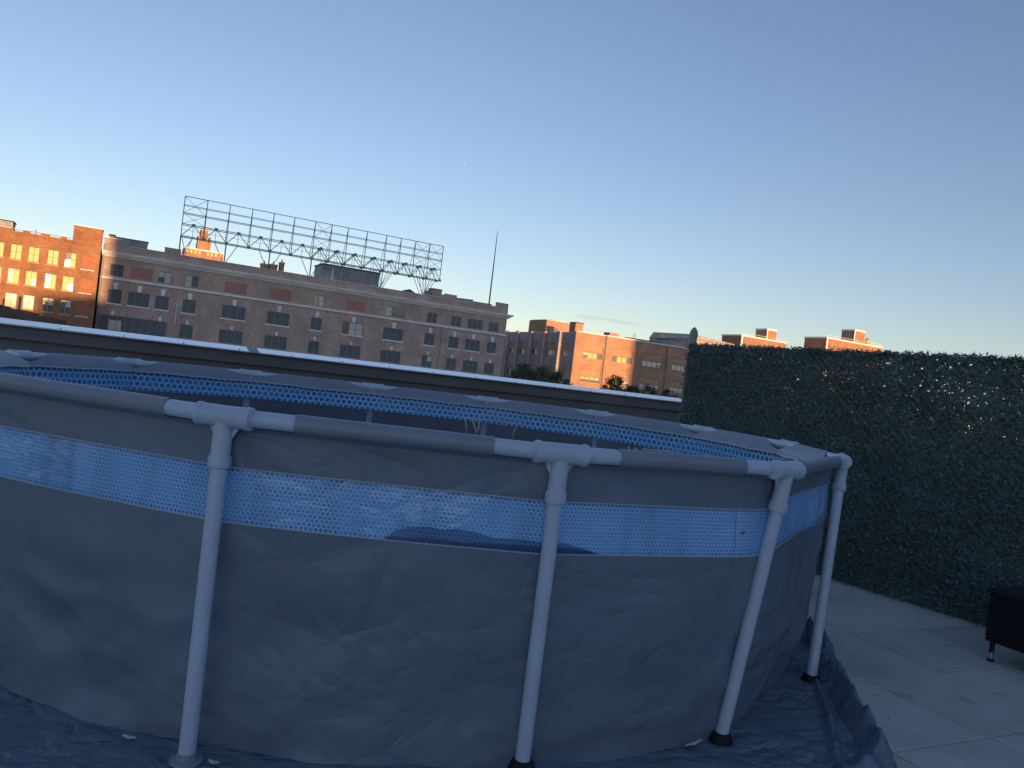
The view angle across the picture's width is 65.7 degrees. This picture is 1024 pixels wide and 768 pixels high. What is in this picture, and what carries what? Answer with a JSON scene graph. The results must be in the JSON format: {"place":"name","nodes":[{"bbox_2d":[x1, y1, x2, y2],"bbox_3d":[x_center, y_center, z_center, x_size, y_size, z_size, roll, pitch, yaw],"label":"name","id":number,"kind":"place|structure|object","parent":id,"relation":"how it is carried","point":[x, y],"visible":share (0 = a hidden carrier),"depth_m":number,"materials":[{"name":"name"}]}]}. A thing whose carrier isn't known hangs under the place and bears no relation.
{"place":"outdoors","nodes":[
{"label":"outdoors","id":0,"kind":"place"},
{"bbox_2d":[0,0,1023,438],"label":"sky","id":1,"kind":"structure","parent":0,"point":[798,169],"materials":[{"name":"blue"}]},
{"bbox_2d":[807,522,1023,767],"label":"pavement","id":2,"kind":"structure","parent":0,"point":[947,691],"depth_m":4.61,"materials":[{"name":"concrete"}]},
{"bbox_2d":[0,349,851,767],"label":"frame pool","id":3,"kind":"structure","parent":2,"relation":"on","point":[190,577],"depth_m":2.92,"materials":[{"name":"plastic"}]},
{"bbox_2d":[0,616,896,767],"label":"ground tarp","id":4,"kind":"object","parent":2,"relation":"on","point":[790,719],"visible":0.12,"depth_m":3.23,"materials":[{"name":"plastic"}]},
{"bbox_2d":[123,734,135,738],"bbox_3d":[-1.356,1.249,2.810,0.046,0.010,0.024,7,1,33],"label":"plastic scrap","id":5,"kind":"object","parent":4,"relation":"on","point":[127,736],"visible":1,"depth_m":2.81,"materials":[{"name":"white plastic"}]},
{"bbox_2d":[208,759,218,763],"bbox_3d":[-1.019,1.289,2.710,0.037,0.011,0.020,7,0,-16],"label":"plastic scrap","id":6,"kind":"object","parent":4,"relation":"on","point":[212,762],"visible":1,"depth_m":2.71,"materials":[{"name":"white plastic"}]},
{"bbox_2d":[685,739,701,746],"bbox_3d":[0.759,1.496,3.310,0.020,0.011,0.119,7,1,42],"label":"plastic scrap","id":7,"kind":"object","parent":4,"relation":"on","point":[694,742],"visible":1,"depth_m":3.31,"materials":[{"name":"white plastic"}]},
{"bbox_2d":[677,327,1023,627],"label":"hedge fence","id":8,"kind":"object","parent":2,"relation":"on","point":[922,539],"visible":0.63,"depth_m":6.57,"materials":[{"name":"green plant"}]},
{"bbox_2d":[985,587,1023,661],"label":"outdoor bench","id":9,"kind":"object","parent":2,"relation":"on","point":[1005,623],"visible":1,"depth_m":5.03,"materials":[{"name":"black wicker"}]},
{"label":"ground","id":10,"kind":"structure","parent":0,"visible":0},
{"bbox_2d":[0,296,72,325],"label":"building","id":11,"kind":"structure","parent":10,"relation":"on","point":[10,313],"depth_m":75.31,"materials":[{"name":"brick"}]},
{"bbox_2d":[0,224,103,328],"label":"apartment building","id":12,"kind":"structure","parent":10,"relation":"on","point":[45,274],"depth_m":101.76,"materials":[{"name":"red brick"}]},
{"bbox_2d":[0,242,4,258],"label":"window","id":13,"kind":"structure","parent":12,"relation":"in","point":[2,244],"depth_m":99.13,"materials":[{"name":"yellow glass"}]},
{"bbox_2d":[0,219,16,230],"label":"rooftop box","id":14,"kind":"object","parent":12,"relation":"on","point":[8,223],"visible":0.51,"depth_m":104.16,"materials":[{"name":"grey metal"}]},
{"bbox_2d":[4,292,16,308],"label":"window","id":15,"kind":"structure","parent":12,"relation":"in","point":[10,298],"depth_m":99.83,"materials":[{"name":"beige glass"}]},
{"bbox_2d":[5,268,19,285],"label":"window","id":16,"kind":"structure","parent":12,"relation":"in","point":[13,274],"depth_m":99.81,"materials":[{"name":"beige glass"}]},
{"bbox_2d":[8,244,22,261],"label":"window","id":17,"kind":"structure","parent":12,"relation":"in","point":[16,250],"depth_m":99.78,"materials":[{"name":"yellow glass"}]},
{"bbox_2d":[21,295,34,311],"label":"window","id":18,"kind":"structure","parent":12,"relation":"in","point":[28,301],"depth_m":100.69,"materials":[{"name":"beige glass"}]},
{"bbox_2d":[23,271,36,287],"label":"window","id":19,"kind":"structure","parent":12,"relation":"in","point":[30,280],"depth_m":100.66,"materials":[{"name":"beige glass"}]},
{"bbox_2d":[26,246,39,263],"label":"window","id":20,"kind":"structure","parent":12,"relation":"in","point":[33,254],"depth_m":100.66,"materials":[{"name":"yellow glass"}]},
{"bbox_2d":[40,297,53,313],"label":"window","id":21,"kind":"structure","parent":12,"relation":"in","point":[47,303],"depth_m":101.68,"materials":[{"name":"grey glass"}]},
{"bbox_2d":[43,273,56,290],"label":"window","id":22,"kind":"structure","parent":12,"relation":"in","point":[50,279],"depth_m":101.65,"materials":[{"name":"beige glass"}]},
{"bbox_2d":[45,249,58,266],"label":"window","id":23,"kind":"structure","parent":12,"relation":"in","point":[53,255],"depth_m":101.63,"materials":[{"name":"yellow glass"}]},
{"bbox_2d":[58,299,70,315],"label":"window","id":24,"kind":"structure","parent":12,"relation":"in","point":[65,305],"depth_m":102.55,"materials":[{"name":"grey glass"}]},
{"bbox_2d":[60,276,73,292],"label":"window","id":25,"kind":"structure","parent":12,"relation":"in","point":[67,284],"depth_m":102.55,"materials":[{"name":"beige glass"}]},
{"bbox_2d":[63,252,76,269],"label":"window","id":26,"kind":"structure","parent":12,"relation":"in","point":[70,258],"depth_m":102.52,"materials":[{"name":"yellow"}]},
{"bbox_2d":[182,227,223,260],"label":"stepped tower","id":27,"kind":"structure","parent":10,"relation":"on","point":[201,249],"depth_m":526.89,"materials":[{"name":"brick"}]},
{"bbox_2d":[260,261,267,267],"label":"chimney","id":28,"kind":"object","parent":10,"relation":"on","point":[262,265],"visible":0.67,"depth_m":159.86,"materials":[{"name":"brown brick"}]},
{"bbox_2d":[269,262,277,269],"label":"chimney","id":29,"kind":"object","parent":10,"relation":"on","point":[274,266],"visible":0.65,"depth_m":159.89,"materials":[{"name":"brown brick"}]},
{"bbox_2d":[278,260,284,270],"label":"chimney","id":30,"kind":"object","parent":10,"relation":"on","point":[281,265],"visible":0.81,"depth_m":159.92,"materials":[{"name":"brown brick"}]},
{"bbox_2d":[94,236,513,376],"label":"brick building","id":31,"kind":"structure","parent":10,"relation":"on","point":[171,293],"depth_m":119.59,"materials":[{"name":"brick"}]},
{"bbox_2d":[105,289,121,305],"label":"window","id":32,"kind":"structure","parent":31,"relation":"in","point":[114,296],"depth_m":108.95,"materials":[{"name":"grey glass"}]},
{"bbox_2d":[109,264,123,276],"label":"window","id":33,"kind":"structure","parent":31,"relation":"in","point":[115,270],"depth_m":108.90,"materials":[{"name":"grey glass"}]},
{"bbox_2d":[115,237,148,248],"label":"rooftop box","id":34,"kind":"object","parent":31,"relation":"on","point":[134,243],"visible":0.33,"depth_m":116.72,"materials":[{"name":"grey metal"}]},
{"bbox_2d":[126,291,149,308],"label":"window","id":35,"kind":"structure","parent":31,"relation":"in","point":[137,300],"depth_m":110.34,"materials":[{"name":"grey glass"}]},
{"bbox_2d":[153,295,168,311],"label":"window","id":36,"kind":"structure","parent":31,"relation":"in","point":[161,302],"depth_m":111.67,"materials":[{"name":"grey glass"}]},
{"bbox_2d":[158,271,171,283],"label":"window","id":37,"kind":"structure","parent":31,"relation":"in","point":[164,277],"depth_m":111.67,"materials":[{"name":"grey glass"}]},
{"bbox_2d":[179,324,192,338],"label":"window","id":38,"kind":"structure","parent":31,"relation":"in","point":[185,331],"depth_m":113.32,"materials":[{"name":"grey glass"}]},
{"bbox_2d":[180,299,195,314],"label":"window","id":39,"kind":"structure","parent":31,"relation":"in","point":[188,306],"depth_m":113.29,"materials":[{"name":"grey glass"}]},
{"bbox_2d":[185,275,198,287],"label":"window","id":40,"kind":"structure","parent":31,"relation":"in","point":[191,281],"depth_m":113.29,"materials":[{"name":"grey glass"}]},
{"bbox_2d":[218,329,242,344],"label":"window","id":41,"kind":"structure","parent":31,"relation":"in","point":[225,336],"depth_m":116.12,"materials":[{"name":"grey glass"}]},
{"bbox_2d":[220,305,245,321],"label":"window","id":42,"kind":"structure","parent":31,"relation":"in","point":[234,313],"depth_m":116.06,"materials":[{"name":"grey glass"}]},
{"bbox_2d":[263,335,286,349],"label":"window","id":43,"kind":"structure","parent":31,"relation":"in","point":[274,342],"depth_m":119.02,"materials":[{"name":"grey glass"}]},
{"bbox_2d":[265,311,289,327],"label":"window","id":44,"kind":"structure","parent":31,"relation":"in","point":[273,318],"depth_m":118.97,"materials":[{"name":"grey glass"}]},
{"bbox_2d":[179,196,443,294],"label":"sign frame","id":45,"kind":"object","parent":31,"relation":"on","point":[311,258],"visible":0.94,"depth_m":125.21,"materials":[{"name":"metal"}]},
{"bbox_2d":[307,341,318,353],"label":"window","id":46,"kind":"structure","parent":31,"relation":"in","point":[313,346],"depth_m":121.60,"materials":[{"name":"grey glass"}]},
{"bbox_2d":[309,317,321,331],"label":"window","id":47,"kind":"structure","parent":31,"relation":"in","point":[316,323],"depth_m":121.54,"materials":[{"name":"grey glass"}]},
{"bbox_2d":[313,295,324,306],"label":"window","id":48,"kind":"structure","parent":31,"relation":"in","point":[318,300],"depth_m":121.54,"materials":[{"name":"grey glass"}]},
{"bbox_2d":[314,263,380,286],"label":"rooftop shed","id":49,"kind":"structure","parent":31,"relation":"on","point":[355,275],"depth_m":131.61,"materials":[{"name":"grey metal"}]},
{"bbox_2d":[339,344,359,358],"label":"window","id":50,"kind":"structure","parent":31,"relation":"in","point":[347,351],"depth_m":124.21,"materials":[{"name":"grey glass"}]},
{"bbox_2d":[341,322,362,337],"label":"window","id":51,"kind":"structure","parent":31,"relation":"in","point":[349,329],"depth_m":124.15,"materials":[{"name":"grey glass"}]},
{"bbox_2d":[380,350,400,363],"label":"window","id":52,"kind":"structure","parent":31,"relation":"in","point":[385,355],"depth_m":127.22,"materials":[{"name":"grey glass"}]},
{"bbox_2d":[381,327,402,342],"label":"window","id":53,"kind":"structure","parent":31,"relation":"in","point":[389,334],"depth_m":127.16,"materials":[{"name":"grey glass"}]},
{"bbox_2d":[385,306,404,317],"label":"window","id":54,"kind":"structure","parent":31,"relation":"in","point":[397,312],"depth_m":127.16,"materials":[{"name":"grey glass"}]},
{"bbox_2d":[421,355,431,366],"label":"window","id":55,"kind":"structure","parent":31,"relation":"in","point":[426,360],"depth_m":130.03,"materials":[{"name":"grey glass"}]},
{"bbox_2d":[423,333,434,346],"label":"window","id":56,"kind":"structure","parent":31,"relation":"in","point":[429,338],"depth_m":130.00,"materials":[{"name":"grey glass"}]},
{"bbox_2d":[427,312,436,322],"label":"window","id":57,"kind":"structure","parent":31,"relation":"in","point":[431,317],"depth_m":130.01,"materials":[{"name":"grey glass"}]},
{"bbox_2d":[428,288,441,296],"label":"chimney","id":58,"kind":"object","parent":31,"relation":"on","point":[434,292],"visible":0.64,"depth_m":136.45,"materials":[{"name":"brown brick"}]},
{"bbox_2d":[425,290,472,301],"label":"mechanical room","id":59,"kind":"object","parent":31,"relation":"on","point":[463,299],"visible":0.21,"depth_m":141.10,"materials":[{"name":"grey metal"}]},
{"bbox_2d":[445,358,455,369],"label":"window","id":60,"kind":"structure","parent":31,"relation":"in","point":[450,363],"depth_m":131.98,"materials":[{"name":"grey glass"}]},
{"bbox_2d":[447,336,458,349],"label":"window","id":61,"kind":"structure","parent":31,"relation":"in","point":[453,341],"depth_m":131.96,"materials":[{"name":"grey glass"}]},
{"bbox_2d":[451,316,460,326],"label":"window","id":62,"kind":"structure","parent":31,"relation":"in","point":[455,321],"depth_m":131.93,"materials":[{"name":"grey glass"}]},
{"bbox_2d":[462,360,477,372],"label":"window","id":63,"kind":"structure","parent":31,"relation":"in","point":[468,366],"depth_m":133.62,"materials":[{"name":"grey glass"}]},
{"bbox_2d":[464,339,479,352],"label":"window","id":64,"kind":"structure","parent":31,"relation":"in","point":[470,345],"depth_m":133.55,"materials":[{"name":"grey glass"}]},
{"bbox_2d":[467,318,482,329],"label":"window","id":65,"kind":"structure","parent":31,"relation":"in","point":[472,323],"depth_m":133.55,"materials":[{"name":"grey glass"}]},
{"bbox_2d":[484,363,493,374],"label":"window","id":66,"kind":"structure","parent":31,"relation":"in","point":[488,368],"depth_m":135.19,"materials":[{"name":"grey glass"}]},
{"bbox_2d":[485,342,495,354],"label":"window","id":67,"kind":"structure","parent":31,"relation":"in","point":[491,347],"depth_m":135.13,"materials":[{"name":"grey glass"}]},
{"bbox_2d":[488,231,497,304],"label":"mast","id":68,"kind":"object","parent":31,"relation":"on","point":[492,273],"visible":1,"depth_m":135.24,"materials":[{"name":"metal"}]},
{"bbox_2d":[488,322,498,331],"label":"window","id":69,"kind":"structure","parent":31,"relation":"in","point":[493,326],"depth_m":135.11,"materials":[{"name":"grey glass"}]},
{"bbox_2d":[504,360,540,380],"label":"street tree","id":70,"kind":"object","parent":10,"relation":"on","point":[523,368],"visible":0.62,"depth_m":99.70,"materials":[{"name":"green plant"}]},
{"bbox_2d":[531,365,556,383],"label":"street tree","id":71,"kind":"object","parent":10,"relation":"on","point":[542,371],"visible":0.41,"depth_m":103.45,"materials":[{"name":"green plant"}]},
{"bbox_2d":[543,367,572,384],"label":"street tree","id":72,"kind":"object","parent":10,"relation":"on","point":[555,376],"visible":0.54,"depth_m":99.57,"materials":[{"name":"green plant"}]},
{"bbox_2d":[600,372,625,391],"bbox_3d":[7.210,7.503,62.139,2.152,17.108,2.086,7,1,43],"label":"street tree","id":73,"kind":"object","parent":10,"relation":"on","point":[618,379],"visible":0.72,"depth_m":61.96,"materials":[{"name":"green plant"}]},
{"bbox_2d":[500,331,764,398],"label":"school building","id":74,"kind":"structure","parent":10,"relation":"on","point":[585,359],"depth_m":156.82,"materials":[{"name":"orange brick"}]},
{"bbox_2d":[528,319,569,331],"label":"stair penthouse","id":75,"kind":"object","parent":74,"relation":"on","point":[547,325],"visible":0.5,"depth_m":162.26,"materials":[{"name":"orange brick"}]},
{"bbox_2d":[550,328,558,331],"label":"window","id":76,"kind":"structure","parent":75,"relation":"in","point":[551,329],"depth_m":161.33,"materials":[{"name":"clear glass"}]},
{"bbox_2d":[546,350,554,355],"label":"window","id":77,"kind":"structure","parent":74,"relation":"in","point":[549,352],"depth_m":158.19,"materials":[{"name":"grey glass"}]},
{"bbox_2d":[561,350,567,355],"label":"window","id":78,"kind":"structure","parent":74,"relation":"in","point":[564,352],"depth_m":153.31,"materials":[{"name":"grey glass"}]},
{"bbox_2d":[569,322,584,331],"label":"chimney","id":79,"kind":"object","parent":74,"relation":"on","point":[575,326],"visible":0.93,"depth_m":151.12,"materials":[{"name":"orange brick"}]},
{"bbox_2d":[579,376,599,384],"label":"window","id":80,"kind":"structure","parent":74,"relation":"in","point":[583,379],"depth_m":152.04,"materials":[{"name":"yellow glass"}]},
{"bbox_2d":[582,352,602,360],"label":"window","id":81,"kind":"structure","parent":74,"relation":"in","point":[586,355],"depth_m":152.00,"materials":[{"name":"yellow glass"}]},
{"bbox_2d":[603,332,619,336],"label":"vent housing","id":82,"kind":"object","parent":74,"relation":"on","point":[611,334],"visible":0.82,"depth_m":155.35,"materials":[{"name":"orange brick"}]},
{"bbox_2d":[608,381,628,387],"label":"window","id":83,"kind":"structure","parent":74,"relation":"in","point":[625,383],"depth_m":155.80,"materials":[{"name":"yellow"}]},
{"bbox_2d":[611,356,631,364],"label":"window","id":84,"kind":"structure","parent":74,"relation":"in","point":[615,359],"depth_m":155.11,"materials":[{"name":"yellow glass"}]},
{"bbox_2d":[623,337,660,342],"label":"roof parapet","id":85,"kind":"structure","parent":74,"relation":"on","point":[641,339],"depth_m":159.22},
{"bbox_2d":[639,383,659,391],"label":"window","id":86,"kind":"structure","parent":74,"relation":"in","point":[642,386],"depth_m":158.58,"materials":[{"name":"grey glass"}]},
{"bbox_2d":[641,360,661,368],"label":"window","id":87,"kind":"structure","parent":74,"relation":"in","point":[649,364],"depth_m":158.44,"materials":[{"name":"grey glass"}]},
{"bbox_2d":[657,339,680,345],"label":"air handler","id":88,"kind":"object","parent":74,"relation":"on","point":[670,342],"visible":0.7,"depth_m":162.37,"materials":[{"name":"grey metal"}]},
{"bbox_2d":[669,387,682,394],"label":"window","id":89,"kind":"structure","parent":74,"relation":"in","point":[679,391],"depth_m":161.57,"materials":[{"name":"grey glass"}]},
{"bbox_2d":[671,364,685,372],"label":"window","id":90,"kind":"structure","parent":74,"relation":"in","point":[678,368],"depth_m":161.49,"materials":[{"name":"grey glass"}]},
{"bbox_2d":[624,384,640,393],"bbox_3d":[8.826,8.077,64.006,1.919,16.323,2.209,7,0,0],"label":"street tree","id":91,"kind":"object","parent":10,"relation":"on","point":[633,389],"visible":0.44,"depth_m":63.58,"materials":[{"name":"green plant"}]},
{"bbox_2d":[640,382,658,394],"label":"street tree","id":92,"kind":"object","parent":10,"relation":"on","point":[648,388],"visible":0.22,"depth_m":65.75,"materials":[{"name":"green plant"}]},
{"bbox_2d":[656,388,680,397],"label":"street tree","id":93,"kind":"object","parent":10,"relation":"on","point":[667,391],"visible":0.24,"depth_m":69.88,"materials":[{"name":"green plant"}]},
{"bbox_2d":[649,332,733,346],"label":"warehouse","id":94,"kind":"structure","parent":10,"relation":"on","point":[682,338],"depth_m":234.64,"materials":[{"name":"grey brick"}]},
{"bbox_2d":[721,328,786,352],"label":"apartment block","id":95,"kind":"structure","parent":10,"relation":"on","point":[765,336],"depth_m":458.74,"materials":[{"name":"brick"}]},
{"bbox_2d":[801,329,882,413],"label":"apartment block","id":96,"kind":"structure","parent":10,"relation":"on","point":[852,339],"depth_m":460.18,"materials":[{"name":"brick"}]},
{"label":"roof slab","id":97,"kind":"structure","parent":10,"relation":"on","visible":0},
{"bbox_2d":[0,318,959,515],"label":"parapet wall","id":98,"kind":"structure","parent":97,"relation":"on","point":[32,336],"depth_m":8.44,"materials":[{"name":"metal"}]}
]}

